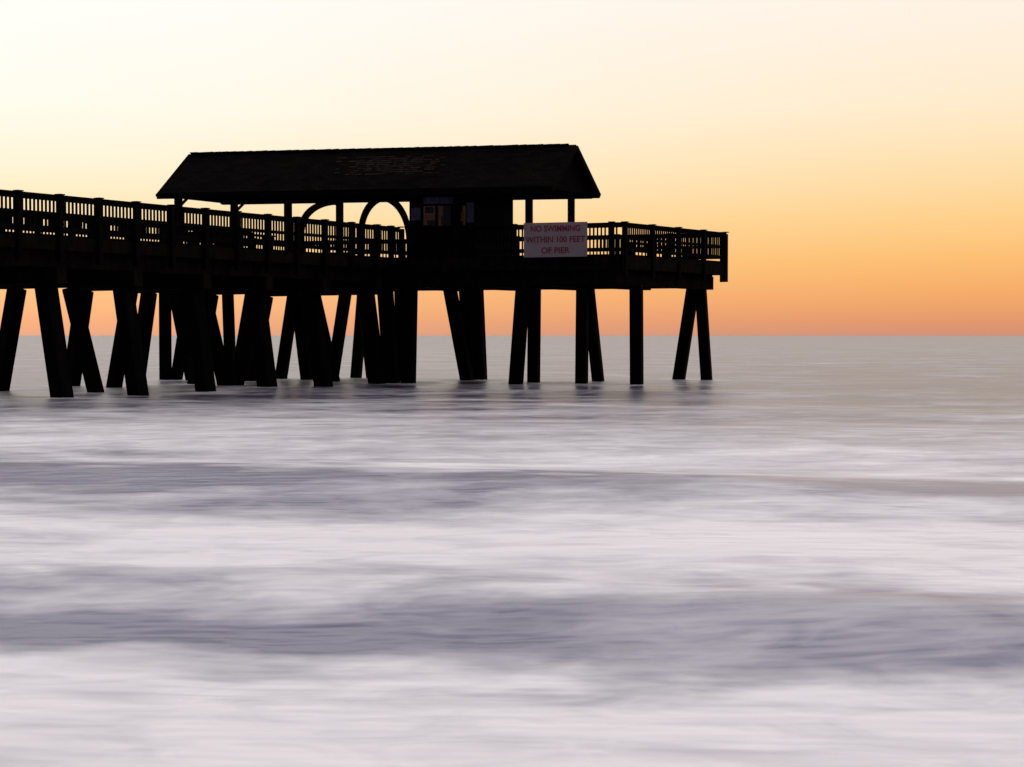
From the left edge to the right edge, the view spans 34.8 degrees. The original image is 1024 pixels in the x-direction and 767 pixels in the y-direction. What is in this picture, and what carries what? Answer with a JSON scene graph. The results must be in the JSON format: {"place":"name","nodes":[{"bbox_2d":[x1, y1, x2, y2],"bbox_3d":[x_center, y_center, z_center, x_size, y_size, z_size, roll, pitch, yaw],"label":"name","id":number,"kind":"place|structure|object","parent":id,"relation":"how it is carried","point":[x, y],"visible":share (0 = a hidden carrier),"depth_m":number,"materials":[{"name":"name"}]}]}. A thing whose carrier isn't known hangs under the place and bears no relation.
{"place":"outdoors","nodes":[
{"label":"outdoors","id":0,"kind":"place"},
{"bbox_2d":[0,336,1023,766],"bbox_3d":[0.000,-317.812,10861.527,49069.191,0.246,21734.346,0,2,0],"label":"ocean","id":1,"kind":"structure","parent":0,"point":[780,552],"depth_m":11.67,"materials":[{"name":"liquid"}]},
{"bbox_2d":[0,189,728,397],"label":"wooden pier","id":2,"kind":"structure","parent":1,"relation":"in","point":[197,272],"depth_m":54.80,"materials":[{"name":"brown wood"}]},
{"bbox_2d":[155,143,600,256],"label":"pier pavilion","id":3,"kind":"structure","parent":2,"relation":"on","point":[394,176],"depth_m":57.89,"materials":[{"name":"wood"}]},
{"bbox_2d":[409,193,516,256],"bbox_3d":[-1.803,-5.587,58.087,2.434,2.267,3.691,1,2,30],"label":"snack kiosk","id":4,"kind":"object","parent":2,"relation":"on","point":[430,216],"visible":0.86,"depth_m":57.10,"materials":[{"name":"paint"}]},
{"bbox_2d":[423,205,465,225],"bbox_3d":[-2.385,-6.017,58.134,1.770,0.950,2.588,0,2,0],"label":"window glass","id":5,"kind":"structure","parent":4,"relation":"in","point":[444,212],"depth_m":57.02,"materials":[{"name":"clear"}]},
{"bbox_2d":[524,222,586,260],"bbox_3d":[1.483,-4.809,55.338,2.240,1.300,0.128,1,2,18],"label":"warning sign","id":6,"kind":"object","parent":2,"relation":"attached to","point":[560,239],"visible":1,"depth_m":55.28,"materials":[{"name":"metal"}]},
{"bbox_2d":[0,0,1023,335],"label":"sky","id":7,"kind":"structure","parent":0,"point":[861,162],"materials":[{"name":"orange"}]}
]}

